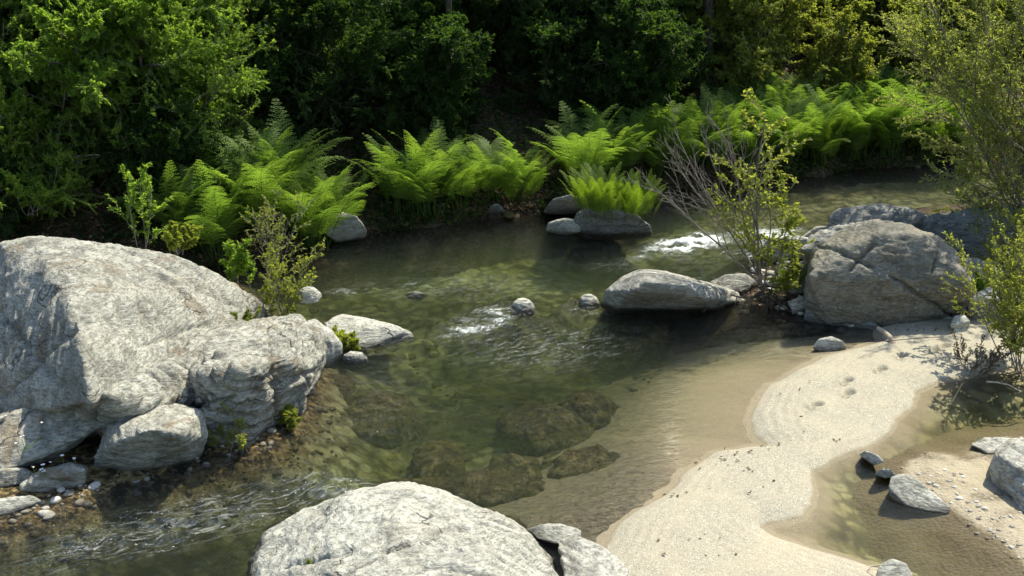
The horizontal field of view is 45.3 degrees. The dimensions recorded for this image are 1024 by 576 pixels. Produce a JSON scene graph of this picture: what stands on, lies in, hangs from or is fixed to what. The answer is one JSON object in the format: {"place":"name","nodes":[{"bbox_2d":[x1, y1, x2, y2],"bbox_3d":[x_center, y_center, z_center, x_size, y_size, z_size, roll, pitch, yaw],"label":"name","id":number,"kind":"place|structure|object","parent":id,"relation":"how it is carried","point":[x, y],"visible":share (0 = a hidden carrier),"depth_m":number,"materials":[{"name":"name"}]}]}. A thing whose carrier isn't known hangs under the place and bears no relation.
{"place":"outdoors","nodes":[
{"label":"outdoors","id":0,"kind":"place"},
{"bbox_2d":[0,162,1022,575],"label":"river water","id":1,"kind":"structure","parent":0,"point":[706,240],"depth_m":15.61,"materials":[{"name":"liquid"}]},
{"bbox_2d":[325,314,413,348],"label":"boulder","id":2,"kind":"object","parent":1,"relation":"in","point":[371,333],"visible":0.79,"depth_m":16.39,"materials":[{"name":"stone"}]},
{"bbox_2d":[0,179,1023,575],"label":"riverbed","id":3,"kind":"structure","parent":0,"point":[714,401],"depth_m":14.77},
{"bbox_2d":[0,467,33,487],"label":"boulder","id":4,"kind":"object","parent":3,"relation":"on","point":[9,477],"visible":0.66,"depth_m":12.49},
{"bbox_2d":[0,495,40,515],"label":"boulder","id":5,"kind":"object","parent":3,"relation":"on","point":[10,505],"visible":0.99,"depth_m":12.08,"materials":[{"name":"stone"}]},
{"bbox_2d":[0,407,99,468],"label":"boulder","id":6,"kind":"object","parent":3,"relation":"on","point":[66,431],"visible":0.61,"depth_m":12.82,"materials":[{"name":"stone"}]},
{"bbox_2d":[20,462,88,492],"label":"boulder","id":7,"kind":"object","parent":3,"relation":"on","point":[68,475],"visible":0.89,"depth_m":12.41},
{"bbox_2d":[0,235,272,436],"bbox_3d":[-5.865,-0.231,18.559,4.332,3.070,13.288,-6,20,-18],"label":"boulder","id":8,"kind":"object","parent":3,"relation":"on","point":[84,325],"visible":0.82,"depth_m":13.81,"materials":[{"name":"stone"}]},
{"bbox_2d":[105,162,173,248],"bbox_3d":[-5.247,-1.101,17.448,0.854,1.450,0.699,5,20,14],"label":"sapling","id":9,"kind":"object","parent":8,"relation":"on","point":[144,182],"visible":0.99,"depth_m":17.34,"materials":[{"name":"green plant"}]},
{"bbox_2d":[161,220,203,255],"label":"bushy tuft","id":10,"kind":"object","parent":8,"relation":"on","point":[173,237],"visible":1,"depth_m":16.59,"materials":[{"name":"green plant"}]},
{"bbox_2d":[219,237,256,294],"bbox_3d":[-3.748,-0.285,16.800,0.476,0.926,0.653,-8,20,-21],"label":"sapling","id":11,"kind":"object","parent":8,"relation":"on","point":[239,263],"visible":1,"depth_m":16.65,"materials":[{"name":"green plant"}]},
{"bbox_2d":[96,355,199,435],"bbox_3d":[-4.061,1.046,14.204,1.080,1.169,3.469,-2,19,-7],"label":"boulder","id":12,"kind":"object","parent":3,"relation":"on","point":[161,383],"visible":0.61,"depth_m":12.92,"materials":[{"name":"stone"}]},
{"bbox_2d":[94,403,207,470],"bbox_3d":[-3.855,1.543,13.391,1.291,0.986,2.096,0,19,0],"label":"boulder","id":13,"kind":"object","parent":3,"relation":"on","point":[165,435],"visible":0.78,"depth_m":12.61,"materials":[{"name":"stone"}]},
{"bbox_2d":[0,400,347,565],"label":"shore pebbles","id":14,"kind":"object","parent":3,"relation":"on","point":[45,513],"visible":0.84,"depth_m":12.43,"materials":[{"name":"gravel"}]},
{"bbox_2d":[207,401,248,458],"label":"weed plant","id":15,"kind":"object","parent":3,"relation":"on","point":[238,423],"visible":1,"depth_m":13.14,"materials":[{"name":"green plant"}]},
{"bbox_2d":[177,314,327,446],"bbox_3d":[-3.199,0.755,15.785,1.727,1.856,5.728,-1,19,-4],"label":"boulder","id":16,"kind":"object","parent":3,"relation":"on","point":[259,374],"visible":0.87,"depth_m":13.58,"materials":[{"name":"stone"}]},
{"bbox_2d":[239,182,317,295],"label":"twiggy shrub","id":17,"kind":"object","parent":3,"relation":"on","point":[278,237],"visible":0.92,"depth_m":18.05,"materials":[{"name":"green plant"}]},
{"bbox_2d":[257,236,325,315],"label":"waterside shrub","id":18,"kind":"object","parent":3,"relation":"on","point":[292,293],"visible":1,"depth_m":17.05,"materials":[{"name":"green plant"}]},
{"bbox_2d":[308,319,342,367],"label":"boulder","id":19,"kind":"object","parent":3,"relation":"on","point":[333,342],"visible":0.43,"depth_m":15.73,"materials":[{"name":"grey stone"}]},
{"bbox_2d":[343,388,427,448],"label":"sunken rock","id":20,"kind":"object","parent":3,"relation":"on","point":[367,423],"visible":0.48,"depth_m":14.92,"materials":[{"name":"stone"}]},
{"bbox_2d":[247,481,558,575],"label":"boulder","id":21,"kind":"object","parent":3,"relation":"on","point":[406,528],"visible":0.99,"depth_m":10.58,"materials":[{"name":"stone"}]},
{"bbox_2d":[404,439,465,478],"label":"sunken rock","id":22,"kind":"object","parent":3,"relation":"on","point":[447,449],"visible":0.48,"depth_m":13.73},
{"bbox_2d":[381,468,544,506],"bbox_3d":[-0.603,2.312,13.197,2.021,0.734,0.960,0,19,0],"label":"sunken rock","id":23,"kind":"object","parent":3,"relation":"on","point":[477,490],"visible":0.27,"depth_m":12.96,"materials":[{"name":"stone"}]},
{"bbox_2d":[309,285,683,507],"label":"bed stones","id":24,"kind":"object","parent":3,"relation":"on","point":[417,379],"visible":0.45,"depth_m":16.48,"materials":[{"name":"stone"}]},
{"bbox_2d":[483,453,543,479],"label":"sunken rock","id":25,"kind":"object","parent":3,"relation":"on","point":[511,464],"visible":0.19,"depth_m":13.63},
{"bbox_2d":[493,400,593,456],"bbox_3d":[0.466,1.817,14.789,1.409,0.687,1.410,0,19,0],"label":"sunken rock","id":26,"kind":"object","parent":3,"relation":"on","point":[528,422],"visible":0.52,"depth_m":14.53,"materials":[{"name":"stone"}]},
{"bbox_2d":[527,522,580,543],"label":"boulder","id":27,"kind":"object","parent":3,"relation":"on","point":[554,532],"visible":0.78,"depth_m":11.49,"materials":[{"name":"stone"}]},
{"bbox_2d":[547,444,619,479],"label":"sunken rock","id":28,"kind":"object","parent":3,"relation":"on","point":[604,463],"visible":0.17,"depth_m":13.44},
{"bbox_2d":[558,389,616,430],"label":"sunken rock","id":29,"kind":"object","parent":3,"relation":"on","point":[587,399],"visible":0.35,"depth_m":14.89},
{"bbox_2d":[558,537,629,575],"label":"boulder","id":30,"kind":"object","parent":3,"relation":"on","point":[582,556],"visible":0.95,"depth_m":10.86,"materials":[{"name":"grey stone"}]},
{"bbox_2d":[574,208,651,240],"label":"boulder","id":31,"kind":"object","parent":3,"relation":"on","point":[616,226],"visible":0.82,"depth_m":21.02,"materials":[{"name":"grey stone"}]},
{"bbox_2d":[557,161,637,220],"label":"fern","id":32,"kind":"object","parent":31,"relation":"on","point":[594,191],"visible":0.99,"depth_m":20.52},
{"bbox_2d":[603,168,666,221],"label":"fern","id":33,"kind":"object","parent":31,"relation":"on","point":[635,199],"visible":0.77,"depth_m":20.73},
{"bbox_2d":[597,321,672,371],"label":"sunken rock","id":34,"kind":"object","parent":3,"relation":"on","point":[637,357],"visible":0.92,"depth_m":17.03,"materials":[{"name":"stone"}]},
{"bbox_2d":[600,269,740,313],"bbox_3d":[2.569,-0.109,18.843,2.016,1.451,4.578,5,19,13],"label":"boulder","id":35,"kind":"object","parent":3,"relation":"on","point":[641,290],"visible":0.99,"depth_m":17.22,"materials":[{"name":"grey stone"}]},
{"bbox_2d":[619,87,814,319],"bbox_3d":[2.901,-1.187,17.253,2.735,3.458,1.244,5,20,15],"label":"sapling","id":36,"kind":"object","parent":3,"relation":"on","point":[758,254],"visible":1,"depth_m":17.12,"materials":[{"name":"green plant"}]},
{"bbox_2d":[710,273,755,293],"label":"boulder","id":37,"kind":"object","parent":3,"relation":"on","point":[740,281],"visible":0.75,"depth_m":18.34,"materials":[{"name":"grey stone"}]},
{"bbox_2d":[603,315,1023,575],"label":"sandbar","id":38,"kind":"structure","parent":3,"relation":"on","point":[858,399],"depth_m":12.89,"materials":[{"name":"sand"}]},
{"bbox_2d":[876,559,912,575],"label":"river stone","id":39,"kind":"object","parent":38,"relation":"on","point":[892,567],"visible":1,"depth_m":10.86,"materials":[{"name":"stone"}]},
{"bbox_2d":[949,329,1012,381],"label":"dry shrub","id":40,"kind":"object","parent":38,"relation":"on","point":[991,361],"visible":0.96,"depth_m":15.19,"materials":[{"name":"grey plant"}]},
{"bbox_2d":[800,223,853,264],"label":"boulder","id":41,"kind":"object","parent":3,"relation":"on","point":[819,236],"visible":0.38,"depth_m":17.57,"materials":[{"name":"grey stone"}]},
{"bbox_2d":[731,253,967,343],"bbox_3d":[5.745,-0.140,19.194,5.132,0.619,5.002,0,19,0],"label":"rubble","id":42,"kind":"object","parent":3,"relation":"on","point":[785,323],"visible":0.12,"depth_m":17.34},
{"bbox_2d":[827,203,928,230],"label":"boulder","id":43,"kind":"object","parent":3,"relation":"on","point":[915,218],"visible":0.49,"depth_m":19.54,"materials":[{"name":"grey stone"}]},
{"bbox_2d":[803,219,974,329],"bbox_3d":[5.763,-0.490,19.093,2.338,2.219,5.698,4,19,13],"label":"boulder","id":44,"kind":"object","parent":3,"relation":"on","point":[880,273],"visible":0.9,"depth_m":16.60,"materials":[{"name":"stone"}]},
{"bbox_2d":[868,0,1023,226],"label":"willow","id":45,"kind":"object","parent":3,"relation":"on","point":[1000,135],"visible":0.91,"depth_m":18.81,"materials":[{"name":"green plant"}]},
{"bbox_2d":[923,203,1023,263],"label":"boulder","id":46,"kind":"object","parent":3,"relation":"on","point":[956,225],"visible":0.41,"depth_m":18.98,"materials":[{"name":"grey stone"}]},
{"bbox_2d":[940,214,1023,381],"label":"waterside shrub","id":47,"kind":"object","parent":3,"relation":"on","point":[1012,310],"visible":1,"depth_m":15.09,"materials":[{"name":"green plant"}]},
{"bbox_2d":[952,174,1023,290],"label":"waterside shrub","id":48,"kind":"object","parent":3,"relation":"on","point":[1011,218],"visible":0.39,"depth_m":17.91,"materials":[{"name":"green plant"}]},
{"bbox_2d":[0,2,1023,304],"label":"hillside","id":49,"kind":"structure","parent":0,"point":[420,260],"depth_m":21.96,"materials":[{"name":"plant"}]},
{"bbox_2d":[0,123,57,240],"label":"shrub","id":50,"kind":"object","parent":49,"relation":"on","point":[10,216],"visible":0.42,"depth_m":18.65,"materials":[{"name":"green plant"}]},
{"bbox_2d":[0,149,70,216],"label":"waterside shrub","id":51,"kind":"object","parent":49,"relation":"on","point":[35,182],"visible":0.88,"depth_m":18.55,"materials":[{"name":"green plant"}]},
{"bbox_2d":[0,0,76,141],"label":"leafy tree","id":52,"kind":"object","parent":49,"relation":"on","point":[16,18],"visible":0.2,"depth_m":19.23,"materials":[{"name":"green plant"}]},
{"bbox_2d":[0,10,104,169],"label":"shrub","id":53,"kind":"object","parent":49,"relation":"on","point":[32,88],"visible":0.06,"depth_m":19.36,"materials":[{"name":"green plant"}]},
{"bbox_2d":[0,60,118,231],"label":"leafy tree","id":54,"kind":"object","parent":49,"relation":"on","point":[19,147],"visible":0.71,"depth_m":18.96,"materials":[{"name":"green plant"}]},
{"bbox_2d":[0,0,232,152],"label":"leafy tree","id":55,"kind":"object","parent":49,"relation":"on","point":[78,27],"visible":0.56,"depth_m":18.85,"materials":[{"name":"green plant"}]},
{"bbox_2d":[61,0,243,122],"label":"leafy tree","id":56,"kind":"object","parent":49,"relation":"on","point":[205,64],"visible":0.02,"depth_m":20.11,"materials":[{"name":"green plant"}]},
{"bbox_2d":[38,0,278,100],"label":"leafy tree","id":57,"kind":"object","parent":49,"relation":"on","point":[218,15],"visible":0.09,"depth_m":20.22,"materials":[{"name":"green plant"}]},
{"bbox_2d":[62,0,285,179],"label":"leafy tree","id":58,"kind":"object","parent":49,"relation":"on","point":[187,42],"visible":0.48,"depth_m":19.36,"materials":[{"name":"green plant"}]},
{"bbox_2d":[93,74,264,221],"bbox_3d":[-5.473,-2.211,19.904,2.440,2.589,2.698,10,21,26],"label":"shrub","id":59,"kind":"object","parent":49,"relation":"on","point":[159,145],"visible":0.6,"depth_m":19.23,"materials":[{"name":"green plant"}]},
{"bbox_2d":[101,142,272,241],"bbox_3d":[-5.062,-1.393,19.196,2.595,1.474,1.733,-1,19,-3],"label":"fern","id":60,"kind":"object","parent":49,"relation":"on","point":[180,203],"visible":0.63,"depth_m":19.02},
{"bbox_2d":[121,5,274,144],"bbox_3d":[-5.375,-3.293,21.027,2.763,3.193,2.653,-4,19,-12],"label":"leafy tree","id":61,"kind":"object","parent":49,"relation":"on","point":[229,96],"visible":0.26,"depth_m":20.70,"materials":[{"name":"green plant"}]},
{"bbox_2d":[124,159,272,261],"bbox_3d":[-4.686,-1.303,19.242,2.542,1.722,2.328,-15,24,-37],"label":"fern","id":62,"kind":"object","parent":49,"relation":"on","point":[220,222],"visible":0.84,"depth_m":18.95,"materials":[{"name":"plant"}]},
{"bbox_2d":[151,0,329,145],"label":"shrub","id":63,"kind":"object","parent":49,"relation":"on","point":[273,70],"visible":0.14,"depth_m":21.76,"materials":[{"name":"green plant"}]},
{"bbox_2d":[187,121,341,240],"bbox_3d":[-3.926,-1.651,19.732,2.495,1.735,2.617,-4,19,-11],"label":"fern","id":64,"kind":"object","parent":49,"relation":"on","point":[256,173],"visible":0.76,"depth_m":19.53,"materials":[{"name":"plant"}]},
{"bbox_2d":[205,98,349,215],"bbox_3d":[-4.148,-2.143,20.410,2.529,1.808,2.289,8,20,22],"label":"fern","id":65,"kind":"object","parent":49,"relation":"on","point":[291,163],"visible":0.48,"depth_m":20.39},
{"bbox_2d":[252,157,381,252],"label":"fern","id":66,"kind":"object","parent":49,"relation":"on","point":[316,209],"visible":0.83,"depth_m":19.87,"materials":[{"name":"plant"}]},
{"bbox_2d":[292,166,371,214],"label":"fern","id":67,"kind":"object","parent":49,"relation":"on","point":[344,189],"visible":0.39,"depth_m":20.74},
{"bbox_2d":[245,0,425,145],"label":"shrub","id":68,"kind":"object","parent":49,"relation":"on","point":[316,65],"visible":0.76,"depth_m":21.99,"materials":[{"name":"green plant"}]},
{"bbox_2d":[326,212,366,242],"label":"boulder","id":69,"kind":"object","parent":49,"relation":"on","point":[352,229],"visible":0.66,"depth_m":20.54,"materials":[{"name":"stone"}]},
{"bbox_2d":[344,133,451,213],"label":"fern","id":70,"kind":"object","parent":49,"relation":"on","point":[387,163],"visible":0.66,"depth_m":21.20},
{"bbox_2d":[344,0,461,118],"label":"shrub","id":71,"kind":"object","parent":49,"relation":"on","point":[420,13],"visible":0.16,"depth_m":23.26,"materials":[{"name":"green plant"}]},
{"bbox_2d":[339,6,495,159],"bbox_3d":[-1.526,-3.781,22.924,2.710,2.875,2.996,9,21,25],"label":"shrub","id":72,"kind":"object","parent":49,"relation":"on","point":[443,76],"visible":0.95,"depth_m":22.42,"materials":[{"name":"green plant"}]},
{"bbox_2d":[353,117,496,217],"bbox_3d":[-1.562,-2.038,21.230,2.497,1.655,2.557,-13,23,-33],"label":"fern","id":73,"kind":"object","parent":49,"relation":"on","point":[427,190],"visible":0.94,"depth_m":21.16,"materials":[{"name":"plant"}]},
{"bbox_2d":[412,135,509,207],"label":"fern","id":74,"kind":"object","parent":49,"relation":"on","point":[467,188],"visible":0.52,"depth_m":21.68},
{"bbox_2d":[431,0,551,78],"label":"shrub","id":75,"kind":"object","parent":49,"relation":"on","point":[471,10],"visible":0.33,"depth_m":24.58,"materials":[{"name":"green plant"}]},
{"bbox_2d":[442,136,544,200],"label":"fern","id":76,"kind":"object","parent":49,"relation":"on","point":[493,179],"visible":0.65,"depth_m":21.92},
{"bbox_2d":[19,49,1023,270],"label":"ground cover","id":77,"kind":"object","parent":49,"relation":"on","point":[471,212],"visible":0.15,"depth_m":22.50,"materials":[{"name":"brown plant"}]},
{"bbox_2d":[468,129,584,204],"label":"fern","id":78,"kind":"object","parent":49,"relation":"on","point":[521,180],"visible":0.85,"depth_m":22.07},
{"bbox_2d":[462,0,608,82],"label":"shrub","id":79,"kind":"object","parent":49,"relation":"on","point":[567,4],"visible":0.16,"depth_m":24.58,"materials":[{"name":"green plant"}]},
{"bbox_2d":[544,194,587,214],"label":"boulder","id":80,"kind":"object","parent":49,"relation":"on","point":[564,205],"visible":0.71,"depth_m":21.94,"materials":[{"name":"grey stone"}]},
{"bbox_2d":[477,0,677,130],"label":"shrub","id":81,"kind":"object","parent":49,"relation":"on","point":[626,16],"visible":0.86,"depth_m":24.07,"materials":[{"name":"green plant"}]},
{"bbox_2d":[237,155,935,264],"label":"bank stones","id":82,"kind":"object","parent":49,"relation":"on","point":[509,215],"visible":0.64,"depth_m":22.06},
{"bbox_2d":[526,101,650,182],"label":"fern","id":83,"kind":"object","parent":49,"relation":"on","point":[593,155],"visible":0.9,"depth_m":22.68,"materials":[{"name":"plant"}]},
{"bbox_2d":[564,100,688,178],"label":"fern","id":84,"kind":"object","parent":49,"relation":"on","point":[619,138],"visible":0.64,"depth_m":23.42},
{"bbox_2d":[549,3,708,145],"bbox_3d":[2.463,-4.117,24.442,2.855,3.030,3.157,7,20,20],"label":"shrub","id":85,"kind":"object","parent":49,"relation":"on","point":[659,74],"visible":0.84,"depth_m":23.76,"materials":[{"name":"green plant"}]},
{"bbox_2d":[569,0,722,105],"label":"shrub","id":86,"kind":"object","parent":49,"relation":"on","point":[680,6],"visible":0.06,"depth_m":25.86,"materials":[{"name":"green plant"}]},
{"bbox_2d":[612,100,699,176],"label":"fern","id":87,"kind":"object","parent":49,"relation":"on","point":[654,154],"visible":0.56,"depth_m":23.65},
{"bbox_2d":[629,104,736,175],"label":"fern","id":88,"kind":"object","parent":49,"relation":"on","point":[687,147],"visible":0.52,"depth_m":23.64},
{"bbox_2d":[650,86,745,165],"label":"fern","id":89,"kind":"object","parent":49,"relation":"on","point":[717,113],"visible":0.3,"depth_m":23.99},
{"bbox_2d":[669,84,783,170],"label":"fern","id":90,"kind":"object","parent":49,"relation":"on","point":[724,124],"visible":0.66,"depth_m":23.99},
{"bbox_2d":[698,79,785,124],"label":"fern","id":91,"kind":"object","parent":49,"relation":"on","point":[738,96],"visible":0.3,"depth_m":25.64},
{"bbox_2d":[697,90,787,161],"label":"fern","id":92,"kind":"object","parent":49,"relation":"on","point":[741,120],"visible":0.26,"depth_m":24.47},
{"bbox_2d":[685,0,826,97],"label":"shrub","id":93,"kind":"object","parent":49,"relation":"on","point":[759,39],"visible":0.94,"depth_m":26.21,"materials":[{"name":"green plant"}]},
{"bbox_2d":[727,109,794,170],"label":"fern","id":94,"kind":"object","parent":49,"relation":"on","point":[751,147],"visible":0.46,"depth_m":24.37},
{"bbox_2d":[735,68,835,113],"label":"fern","id":95,"kind":"object","parent":49,"relation":"on","point":[772,95],"visible":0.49,"depth_m":25.53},
{"bbox_2d":[734,92,850,164],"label":"fern","id":96,"kind":"object","parent":49,"relation":"on","point":[791,131],"visible":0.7,"depth_m":24.53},
{"bbox_2d":[767,65,849,117],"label":"fern","id":97,"kind":"object","parent":49,"relation":"on","point":[802,89],"visible":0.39,"depth_m":25.78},
{"bbox_2d":[785,84,875,164],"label":"fern","id":98,"kind":"object","parent":49,"relation":"on","point":[827,144],"visible":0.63,"depth_m":24.87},
{"bbox_2d":[792,0,892,106],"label":"shrub","id":99,"kind":"object","parent":49,"relation":"on","point":[826,56],"visible":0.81,"depth_m":26.23,"materials":[{"name":"green plant"}]},
{"bbox_2d":[793,0,892,80],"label":"shrub","id":100,"kind":"object","parent":49,"relation":"on","point":[863,9],"visible":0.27,"depth_m":27.77,"materials":[{"name":"green plant"}]},
{"bbox_2d":[801,87,906,151],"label":"fern","id":101,"kind":"object","parent":49,"relation":"on","point":[842,120],"visible":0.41,"depth_m":25.29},
{"bbox_2d":[818,65,899,114],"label":"fern","id":102,"kind":"object","parent":49,"relation":"on","point":[846,87],"visible":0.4,"depth_m":26.20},
{"bbox_2d":[814,86,906,161],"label":"fern","id":103,"kind":"object","parent":49,"relation":"on","point":[858,142],"visible":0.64,"depth_m":25.25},
{"bbox_2d":[825,77,936,148],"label":"fern","id":104,"kind":"object","parent":49,"relation":"on","point":[886,116],"visible":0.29,"depth_m":25.54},
{"bbox_2d":[835,77,949,157],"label":"fern","id":105,"kind":"object","parent":49,"relation":"on","point":[895,136],"visible":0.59,"depth_m":25.34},
{"bbox_2d":[858,74,971,148],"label":"fern","id":106,"kind":"object","parent":49,"relation":"on","point":[898,88],"visible":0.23,"depth_m":25.61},
{"bbox_2d":[891,80,980,158],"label":"fern","id":107,"kind":"object","parent":49,"relation":"on","point":[928,129],"visible":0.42,"depth_m":25.61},
{"bbox_2d":[866,0,1014,99],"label":"shrub","id":108,"kind":"object","parent":49,"relation":"on","point":[894,5],"visible":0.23,"depth_m":26.85,"materials":[{"name":"green plant"}]},
{"bbox_2d":[945,0,1023,88],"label":"shrub","id":109,"kind":"object","parent":49,"relation":"on","point":[1009,15],"visible":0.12,"depth_m":27.17,"materials":[{"name":"green plant"}]},
{"bbox_2d":[851,414,1023,575],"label":"gravel bank","id":110,"kind":"structure","parent":0,"point":[923,543],"depth_m":12.10,"materials":[{"name":"gravel"}]},
{"bbox_2d":[888,474,950,514],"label":"river stone","id":111,"kind":"object","parent":110,"relation":"on","point":[907,490],"visible":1,"depth_m":12.22,"materials":[{"name":"stone"}]},
{"bbox_2d":[989,438,1023,512],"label":"boulder","id":112,"kind":"object","parent":110,"relation":"on","point":[1006,469],"visible":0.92,"depth_m":12.30,"materials":[{"name":"grey stone"}]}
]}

